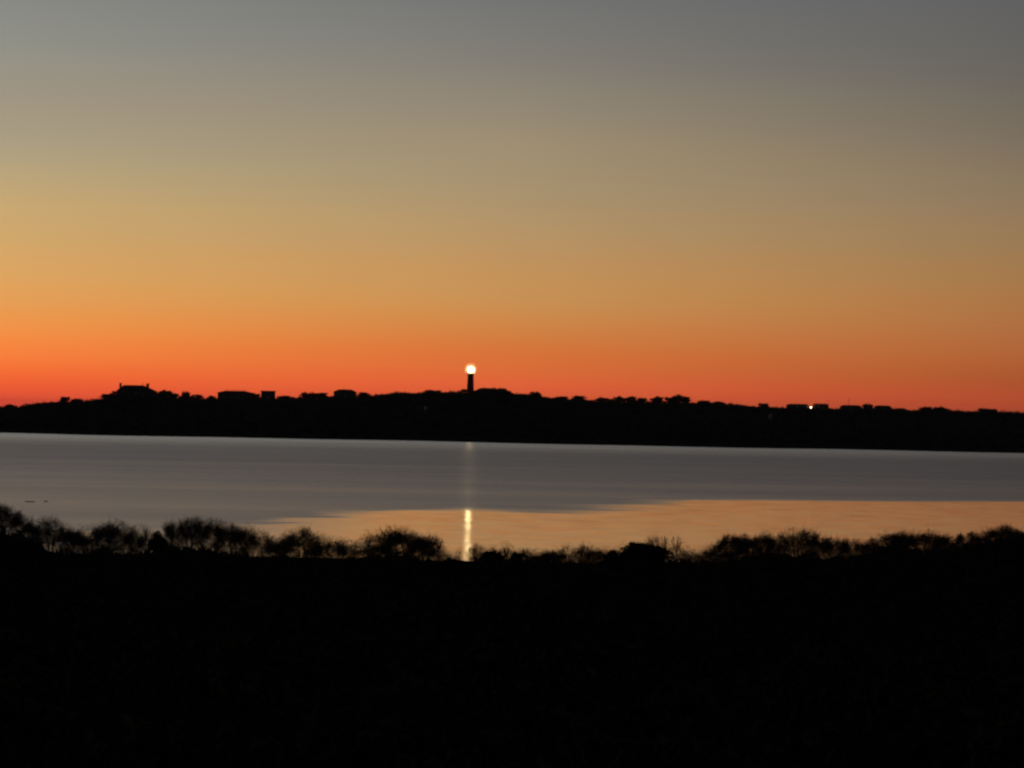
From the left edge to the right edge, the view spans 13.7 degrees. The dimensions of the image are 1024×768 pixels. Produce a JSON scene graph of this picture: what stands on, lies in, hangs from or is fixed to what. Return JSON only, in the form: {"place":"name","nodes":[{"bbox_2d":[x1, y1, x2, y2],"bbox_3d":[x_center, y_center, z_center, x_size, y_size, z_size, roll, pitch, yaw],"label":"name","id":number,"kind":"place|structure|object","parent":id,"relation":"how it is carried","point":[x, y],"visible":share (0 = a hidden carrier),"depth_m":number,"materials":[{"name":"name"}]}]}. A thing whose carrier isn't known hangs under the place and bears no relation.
{"place":"outdoors","nodes":[
{"label":"outdoors","id":0,"kind":"place"},
{"bbox_2d":[0,433,1023,561],"bbox_3d":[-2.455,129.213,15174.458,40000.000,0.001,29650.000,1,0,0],"label":"water","id":1,"kind":"structure","parent":0,"point":[465,496],"depth_m":785.09,"materials":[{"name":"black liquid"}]},
{"bbox_2d":[0,390,1023,767],"bbox_3d":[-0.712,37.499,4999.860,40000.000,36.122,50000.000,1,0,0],"label":"ground","id":2,"kind":"structure","parent":0,"point":[324,716],"depth_m":2166.95,"materials":[{"name":"soil"}]},
{"bbox_2d":[0,504,24,534],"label":"bare shrub","id":3,"kind":"object","parent":2,"relation":"on","point":[5,511],"visible":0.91,"depth_m":315.38,"materials":[{"name":"black plant"}]},
{"bbox_2d":[8,514,34,534],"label":"thin shrub","id":4,"kind":"object","parent":2,"relation":"on","point":[29,523],"visible":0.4,"depth_m":321.90,"materials":[{"name":"black plant"}]},
{"bbox_2d":[20,518,56,544],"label":"bare shrub","id":5,"kind":"object","parent":2,"relation":"on","point":[39,530],"visible":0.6,"depth_m":321.52,"materials":[{"name":"black plant"}]},
{"bbox_2d":[35,515,59,550],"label":"thin shrub","id":6,"kind":"object","parent":2,"relation":"on","point":[53,523],"visible":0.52,"depth_m":327.89,"materials":[{"name":"black plant"}]},
{"bbox_2d":[59,396,69,402],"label":"ridge tree","id":7,"kind":"object","parent":2,"relation":"on","point":[64,399],"visible":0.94,"depth_m":2986.14,"materials":[{"name":"black plant"}]},
{"bbox_2d":[51,520,80,555],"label":"bare shrub","id":8,"kind":"object","parent":2,"relation":"on","point":[65,530],"visible":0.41,"depth_m":323.51,"materials":[{"name":"black plant"}]},
{"bbox_2d":[67,524,109,556],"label":"bare shrub","id":9,"kind":"object","parent":2,"relation":"on","point":[83,539],"visible":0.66,"depth_m":319.70,"materials":[{"name":"black plant"}]},
{"bbox_2d":[100,394,111,397],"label":"ridge tree","id":10,"kind":"object","parent":2,"relation":"on","point":[105,395],"visible":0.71,"depth_m":2989.82,"materials":[{"name":"black plant"}]},
{"bbox_2d":[89,519,132,556],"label":"bare shrub","id":11,"kind":"object","parent":2,"relation":"on","point":[116,536],"visible":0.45,"depth_m":325.24,"materials":[{"name":"black plant"}]},
{"bbox_2d":[109,391,119,396],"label":"ridge tree","id":12,"kind":"object","parent":2,"relation":"on","point":[114,393],"visible":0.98,"depth_m":2985.99,"materials":[{"name":"black plant"}]},
{"bbox_2d":[113,527,147,554],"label":"bare shrub","id":13,"kind":"object","parent":2,"relation":"on","point":[133,538],"visible":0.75,"depth_m":319.56,"materials":[{"name":"black plant"}]},
{"bbox_2d":[116,383,156,396],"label":"house","id":14,"kind":"structure","parent":2,"relation":"on","point":[142,390],"depth_m":2986.46,"materials":[{"name":"brown wood"}]},
{"bbox_2d":[147,530,169,552],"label":"dense shrub","id":15,"kind":"object","parent":2,"relation":"on","point":[158,535],"visible":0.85,"depth_m":313.59,"materials":[{"name":"black plant"}]},
{"bbox_2d":[156,390,175,397],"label":"ridge tree","id":16,"kind":"object","parent":2,"relation":"on","point":[165,393],"visible":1,"depth_m":2981.34,"materials":[{"name":"black plant"}]},
{"bbox_2d":[160,513,189,550],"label":"bare shrub","id":17,"kind":"object","parent":2,"relation":"on","point":[166,529],"visible":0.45,"depth_m":323.77,"materials":[{"name":"black plant"}]},
{"bbox_2d":[181,391,189,396],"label":"ridge tree","id":18,"kind":"object","parent":2,"relation":"on","point":[185,394],"visible":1,"depth_m":2987.49,"materials":[{"name":"black plant"}]},
{"bbox_2d":[175,512,208,549],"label":"bare shrub","id":19,"kind":"object","parent":2,"relation":"on","point":[193,524],"visible":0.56,"depth_m":325.41,"materials":[{"name":"black plant"}]},
{"bbox_2d":[190,394,204,399],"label":"ridge tree","id":20,"kind":"object","parent":2,"relation":"on","point":[196,397],"visible":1,"depth_m":2982.25,"materials":[{"name":"black plant"}]},
{"bbox_2d":[201,512,229,551],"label":"bare shrub","id":21,"kind":"object","parent":2,"relation":"on","point":[216,528],"visible":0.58,"depth_m":321.45,"materials":[{"name":"black plant"}]},
{"bbox_2d":[218,522,244,553],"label":"bare shrub","id":22,"kind":"object","parent":2,"relation":"on","point":[237,532],"visible":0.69,"depth_m":319.69,"materials":[{"name":"black plant"}]},
{"bbox_2d":[218,389,252,399],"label":"house","id":23,"kind":"structure","parent":2,"relation":"on","point":[241,394],"depth_m":2986.00,"materials":[{"name":"brown wood"}]},
{"bbox_2d":[235,525,261,559],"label":"bare shrub","id":24,"kind":"object","parent":2,"relation":"on","point":[248,540],"visible":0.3,"depth_m":323.40,"materials":[{"name":"black plant"}]},
{"bbox_2d":[249,393,259,398],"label":"ridge tree","id":25,"kind":"object","parent":2,"relation":"on","point":[255,396],"visible":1,"depth_m":2986.04,"materials":[{"name":"black plant"}]},
{"bbox_2d":[249,524,274,560],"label":"thin shrub","id":26,"kind":"object","parent":2,"relation":"on","point":[262,544],"visible":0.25,"depth_m":327.80,"materials":[{"name":"black plant"}]},
{"bbox_2d":[261,391,275,399],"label":"house","id":27,"kind":"structure","parent":2,"relation":"on","point":[265,395],"depth_m":2987.50,"materials":[{"name":"brown wood"}]},
{"bbox_2d":[263,533,300,558],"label":"bare shrub","id":28,"kind":"object","parent":2,"relation":"on","point":[276,546],"visible":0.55,"depth_m":319.49,"materials":[{"name":"black plant"}]},
{"bbox_2d":[277,395,294,399],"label":"ridge tree","id":29,"kind":"object","parent":2,"relation":"on","point":[284,397],"visible":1,"depth_m":2981.09,"materials":[{"name":"black plant"}]},
{"bbox_2d":[278,525,325,562],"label":"bare shrub","id":30,"kind":"object","parent":2,"relation":"on","point":[305,534],"visible":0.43,"depth_m":325.33,"materials":[{"name":"black plant"}]},
{"bbox_2d":[299,392,315,397],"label":"ridge tree","id":31,"kind":"object","parent":2,"relation":"on","point":[304,394],"visible":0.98,"depth_m":2989.97,"materials":[{"name":"black plant"}]},
{"bbox_2d":[312,392,328,397],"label":"ridge tree","id":32,"kind":"object","parent":2,"relation":"on","point":[320,394],"visible":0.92,"depth_m":2986.42,"materials":[{"name":"black plant"}]},
{"bbox_2d":[302,536,351,563],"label":"bare shrub","id":33,"kind":"object","parent":2,"relation":"on","point":[318,550],"visible":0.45,"depth_m":321.52,"materials":[{"name":"black plant"}]},
{"bbox_2d":[334,389,356,397],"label":"house","id":34,"kind":"structure","parent":2,"relation":"on","point":[344,393],"depth_m":2987.02,"materials":[{"name":"brown wood"}]},
{"bbox_2d":[341,542,360,558],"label":"thin shrub","id":35,"kind":"object","parent":2,"relation":"on","point":[352,548],"visible":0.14,"depth_m":327.55,"materials":[{"name":"black plant"}]},
{"bbox_2d":[357,392,369,397],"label":"ridge tree","id":36,"kind":"object","parent":2,"relation":"on","point":[363,394],"visible":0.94,"depth_m":2981.73,"materials":[{"name":"black plant"}]},
{"bbox_2d":[359,540,397,555],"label":"bare shrub","id":37,"kind":"object","parent":2,"relation":"on","point":[378,550],"visible":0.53,"depth_m":319.61,"materials":[{"name":"black plant"}]},
{"bbox_2d":[369,520,446,559],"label":"bare shrub","id":38,"kind":"object","parent":2,"relation":"on","point":[387,536],"visible":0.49,"depth_m":323.13,"materials":[{"name":"black plant"}]},
{"bbox_2d":[405,536,443,561],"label":"bare shrub","id":39,"kind":"object","parent":2,"relation":"on","point":[423,548],"visible":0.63,"depth_m":317.63,"materials":[{"name":"black plant"}]},
{"bbox_2d":[423,404,427,412],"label":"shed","id":40,"kind":"structure","parent":2,"relation":"on","point":[425,407],"depth_m":2543.95,"materials":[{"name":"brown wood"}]},
{"bbox_2d":[420,390,440,392],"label":"ridge tree","id":41,"kind":"object","parent":2,"relation":"on","point":[427,391],"visible":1,"depth_m":2990.64,"materials":[{"name":"black plant"}]},
{"bbox_2d":[442,557,462,567],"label":"dense shrub","id":42,"kind":"object","parent":2,"relation":"on","point":[455,562],"visible":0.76,"depth_m":313.55,"materials":[{"name":"black plant"}]},
{"bbox_2d":[467,367,474,391],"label":"lighthouse","id":43,"kind":"object","parent":2,"relation":"on","point":[470,382],"visible":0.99,"depth_m":2998.33,"materials":[{"name":"black brick"}]},
{"bbox_2d":[464,545,480,566],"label":"thin shrub","id":44,"kind":"object","parent":2,"relation":"on","point":[470,552],"visible":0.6,"depth_m":329.96,"materials":[{"name":"black plant"}]},
{"bbox_2d":[474,550,507,566],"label":"dense shrub","id":45,"kind":"object","parent":2,"relation":"on","point":[498,555],"visible":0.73,"depth_m":315.40,"materials":[{"name":"black plant"}]},
{"bbox_2d":[0,530,1023,767],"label":"scrub","id":46,"kind":"object","parent":2,"relation":"on","point":[861,639],"visible":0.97,"depth_m":125.91,"materials":[{"name":"plant"}]},
{"bbox_2d":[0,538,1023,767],"bbox_3d":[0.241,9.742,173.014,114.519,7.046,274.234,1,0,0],"label":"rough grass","id":47,"kind":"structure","parent":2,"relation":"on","point":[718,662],"depth_m":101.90,"materials":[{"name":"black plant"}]},
{"bbox_2d":[0,387,1023,451],"bbox_3d":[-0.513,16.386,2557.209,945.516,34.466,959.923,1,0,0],"label":"ridge scrub","id":48,"kind":"object","parent":2,"relation":"on","point":[593,410],"visible":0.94,"depth_m":2481.57,"materials":[{"name":"plant"}]},
{"bbox_2d":[0,504,1023,573],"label":"brushwood","id":49,"kind":"object","parent":2,"relation":"on","point":[463,567],"visible":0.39,"depth_m":316.35,"materials":[{"name":"black plant"}]},
{"bbox_2d":[507,551,525,567],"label":"dense shrub","id":50,"kind":"object","parent":2,"relation":"on","point":[514,555],"visible":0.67,"depth_m":315.58,"materials":[{"name":"black plant"}]},
{"bbox_2d":[515,547,550,565],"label":"bare shrub","id":51,"kind":"object","parent":2,"relation":"on","point":[524,552],"visible":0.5,"depth_m":321.55,"materials":[{"name":"black plant"}]},
{"bbox_2d":[527,391,541,396],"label":"ridge tree","id":52,"kind":"object","parent":2,"relation":"on","point":[537,393],"visible":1,"depth_m":2982.59,"materials":[{"name":"black plant"}]},
{"bbox_2d":[537,543,566,565],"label":"bare shrub","id":53,"kind":"object","parent":2,"relation":"on","point":[552,556],"visible":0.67,"depth_m":319.65,"materials":[{"name":"black plant"}]},
{"bbox_2d":[553,396,567,399],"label":"ridge tree","id":54,"kind":"object","parent":2,"relation":"on","point":[563,397],"visible":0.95,"depth_m":2988.95,"materials":[{"name":"black plant"}]},
{"bbox_2d":[551,541,584,562],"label":"thin shrub","id":55,"kind":"object","parent":2,"relation":"on","point":[562,552],"visible":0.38,"depth_m":325.90,"materials":[{"name":"black plant"}]},
{"bbox_2d":[571,395,586,401],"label":"ridge tree","id":56,"kind":"object","parent":2,"relation":"on","point":[580,398],"visible":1,"depth_m":2985.37,"materials":[{"name":"black plant"}]},
{"bbox_2d":[569,543,606,562],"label":"thin shrub","id":57,"kind":"object","parent":2,"relation":"on","point":[583,546],"visible":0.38,"depth_m":327.40,"materials":[{"name":"black plant"}]},
{"bbox_2d":[583,549,603,562],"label":"bare shrub","id":58,"kind":"object","parent":2,"relation":"on","point":[592,556],"visible":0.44,"depth_m":319.81,"materials":[{"name":"black plant"}]},
{"bbox_2d":[595,397,607,403],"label":"ridge tree","id":59,"kind":"object","parent":2,"relation":"on","point":[600,399],"visible":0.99,"depth_m":2982.43,"materials":[{"name":"black plant"}]},
{"bbox_2d":[602,549,623,563],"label":"dense shrub","id":60,"kind":"object","parent":2,"relation":"on","point":[612,554],"visible":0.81,"depth_m":311.53,"materials":[{"name":"black plant"}]},
{"bbox_2d":[612,396,624,401],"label":"ridge tree","id":61,"kind":"object","parent":2,"relation":"on","point":[618,398],"visible":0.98,"depth_m":2985.93,"materials":[{"name":"black plant"}]},
{"bbox_2d":[622,396,636,402],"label":"ridge tree","id":62,"kind":"object","parent":2,"relation":"on","point":[630,399],"visible":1,"depth_m":2981.57,"materials":[{"name":"black plant"}]},
{"bbox_2d":[637,397,647,402],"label":"ridge tree","id":63,"kind":"object","parent":2,"relation":"on","point":[641,400],"visible":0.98,"depth_m":2990.43,"materials":[{"name":"black plant"}]},
{"bbox_2d":[616,541,673,560],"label":"dense shrub","id":64,"kind":"object","parent":2,"relation":"on","point":[642,549],"visible":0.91,"depth_m":310.95,"materials":[{"name":"plant"}]},
{"bbox_2d":[644,532,661,545],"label":"thin shrub","id":65,"kind":"object","parent":2,"relation":"on","point":[650,541],"visible":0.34,"depth_m":327.92,"materials":[{"name":"black plant"}]},
{"bbox_2d":[649,396,664,403],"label":"ridge tree","id":66,"kind":"object","parent":2,"relation":"on","point":[657,399],"visible":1,"depth_m":2985.59,"materials":[{"name":"black plant"}]},
{"bbox_2d":[661,536,667,549],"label":"sapling","id":67,"kind":"object","parent":2,"relation":"on","point":[665,543],"visible":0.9,"depth_m":329.80,"materials":[{"name":"black plant"}]},
{"bbox_2d":[664,397,676,402],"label":"ridge tree","id":68,"kind":"object","parent":2,"relation":"on","point":[670,400],"visible":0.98,"depth_m":2983.38,"materials":[{"name":"black plant"}]},
{"bbox_2d":[670,536,681,557],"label":"sapling","id":69,"kind":"object","parent":2,"relation":"on","point":[676,548],"visible":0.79,"depth_m":329.84,"materials":[{"name":"black plant"}]},
{"bbox_2d":[672,394,684,403],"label":"ridge tree","id":70,"kind":"object","parent":2,"relation":"on","point":[678,397],"visible":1,"depth_m":2989.08,"materials":[{"name":"black plant"}]},
{"bbox_2d":[681,397,690,402],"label":"ridge tree","id":71,"kind":"object","parent":2,"relation":"on","point":[686,399],"visible":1,"depth_m":2986.83,"materials":[{"name":"black plant"}]},
{"bbox_2d":[677,546,707,560],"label":"thin shrub","id":72,"kind":"object","parent":2,"relation":"on","point":[687,556],"visible":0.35,"depth_m":323.65,"materials":[{"name":"black plant"}]},
{"bbox_2d":[697,400,710,403],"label":"ridge tree","id":73,"kind":"object","parent":2,"relation":"on","point":[703,402],"visible":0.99,"depth_m":2982.25,"materials":[{"name":"black plant"}]},
{"bbox_2d":[690,542,732,563],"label":"bare shrub","id":74,"kind":"object","parent":2,"relation":"on","point":[708,550],"visible":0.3,"depth_m":321.54,"materials":[{"name":"black plant"}]},
{"bbox_2d":[715,529,753,560],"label":"bare shrub","id":75,"kind":"object","parent":2,"relation":"on","point":[723,542],"visible":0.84,"depth_m":317.36,"materials":[{"name":"black plant"}]},
{"bbox_2d":[728,532,757,558],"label":"bare shrub","id":76,"kind":"object","parent":2,"relation":"on","point":[747,536],"visible":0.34,"depth_m":323.93,"materials":[{"name":"black plant"}]},
{"bbox_2d":[738,529,779,553],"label":"bare shrub","id":77,"kind":"object","parent":2,"relation":"on","point":[759,539],"visible":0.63,"depth_m":321.60,"materials":[{"name":"black plant"}]},
{"bbox_2d":[758,403,769,407],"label":"ridge tree","id":78,"kind":"object","parent":2,"relation":"on","point":[765,404],"visible":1,"depth_m":2986.84,"materials":[{"name":"black plant"}]},
{"bbox_2d":[756,536,790,553],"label":"bare shrub","id":79,"kind":"object","parent":2,"relation":"on","point":[769,545],"visible":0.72,"depth_m":319.51,"materials":[{"name":"black plant"}]},
{"bbox_2d":[786,404,807,408],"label":"house","id":80,"kind":"structure","parent":2,"relation":"on","point":[788,406],"depth_m":2987.50,"materials":[{"name":"brown wood"}]},
{"bbox_2d":[773,519,821,555],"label":"bare shrub","id":81,"kind":"object","parent":2,"relation":"on","point":[782,538],"visible":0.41,"depth_m":325.64,"materials":[{"name":"black plant"}]},
{"bbox_2d":[800,531,833,557],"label":"bare shrub","id":82,"kind":"object","parent":2,"relation":"on","point":[814,538],"visible":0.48,"depth_m":321.91,"materials":[{"name":"black plant"}]},
{"bbox_2d":[813,403,828,409],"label":"house","id":83,"kind":"structure","parent":2,"relation":"on","point":[816,406],"depth_m":2987.50,"materials":[{"name":"brown wood"}]},
{"bbox_2d":[818,534,852,559],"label":"bare shrub","id":84,"kind":"object","parent":2,"relation":"on","point":[843,544],"visible":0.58,"depth_m":319.65,"materials":[{"name":"black plant"}]},
{"bbox_2d":[840,399,861,409],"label":"house","id":85,"kind":"structure","parent":2,"relation":"on","point":[844,407],"depth_m":2987.50,"materials":[{"name":"brown wood"}]},
{"bbox_2d":[844,536,859,556],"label":"thin shrub","id":86,"kind":"object","parent":2,"relation":"on","point":[853,544],"visible":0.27,"depth_m":327.55,"materials":[{"name":"black plant"}]},
{"bbox_2d":[852,540,874,554],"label":"bare shrub","id":87,"kind":"object","parent":2,"relation":"on","point":[865,548],"visible":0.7,"depth_m":313.64,"materials":[{"name":"black plant"}]},
{"bbox_2d":[862,403,872,408],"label":"ridge tree","id":88,"kind":"object","parent":2,"relation":"on","point":[866,405],"visible":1,"depth_m":2982.64,"materials":[{"name":"black plant"}]},
{"bbox_2d":[874,405,890,409],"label":"house","id":89,"kind":"structure","parent":2,"relation":"on","point":[881,406],"depth_m":2987.55,"materials":[{"name":"brown wood"}]},
{"bbox_2d":[867,530,907,547],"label":"bare shrub","id":90,"kind":"object","parent":2,"relation":"on","point":[888,539],"visible":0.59,"depth_m":322.02,"materials":[{"name":"black plant"}]},
{"bbox_2d":[891,528,915,549],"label":"bare shrub","id":91,"kind":"object","parent":2,"relation":"on","point":[903,535],"visible":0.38,"depth_m":323.35,"materials":[{"name":"black plant"}]},
{"bbox_2d":[919,406,934,411],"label":"ridge tree","id":92,"kind":"object","parent":2,"relation":"on","point":[924,408],"visible":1,"depth_m":2985.85,"materials":[{"name":"black plant"}]},
{"bbox_2d":[909,525,956,551],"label":"bare shrub","id":93,"kind":"object","parent":2,"relation":"on","point":[922,539],"visible":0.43,"depth_m":321.47,"materials":[{"name":"black plant"}]},
{"bbox_2d":[930,406,947,411],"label":"ridge tree","id":94,"kind":"object","parent":2,"relation":"on","point":[939,409],"visible":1,"depth_m":2981.75,"materials":[{"name":"black plant"}]},
{"bbox_2d":[934,537,964,548],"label":"bare shrub","id":95,"kind":"object","parent":2,"relation":"on","point":[957,542],"visible":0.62,"depth_m":317.80,"materials":[{"name":"black plant"}]},
{"bbox_2d":[955,531,981,544],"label":"bare shrub","id":96,"kind":"object","parent":2,"relation":"on","point":[969,534],"visible":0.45,"depth_m":323.46,"materials":[{"name":"black plant"}]},
{"bbox_2d":[985,408,996,412],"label":"ridge tree","id":97,"kind":"object","parent":2,"relation":"on","point":[993,410],"visible":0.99,"depth_m":2986.88,"materials":[{"name":"black plant"}]},
{"bbox_2d":[979,521,1018,541],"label":"bare shrub","id":98,"kind":"object","parent":2,"relation":"on","point":[991,532],"visible":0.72,"depth_m":317.63,"materials":[{"name":"black plant"}]},
{"bbox_2d":[1003,530,1023,540],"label":"bare shrub","id":99,"kind":"object","parent":2,"relation":"on","point":[1015,532],"visible":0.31,"depth_m":315.74,"materials":[{"name":"black plant"}]},
{"bbox_2d":[0,0,1023,412],"label":"sky","id":100,"kind":"structure","parent":0,"point":[777,203],"materials":[{"name":"orange"}]}
]}

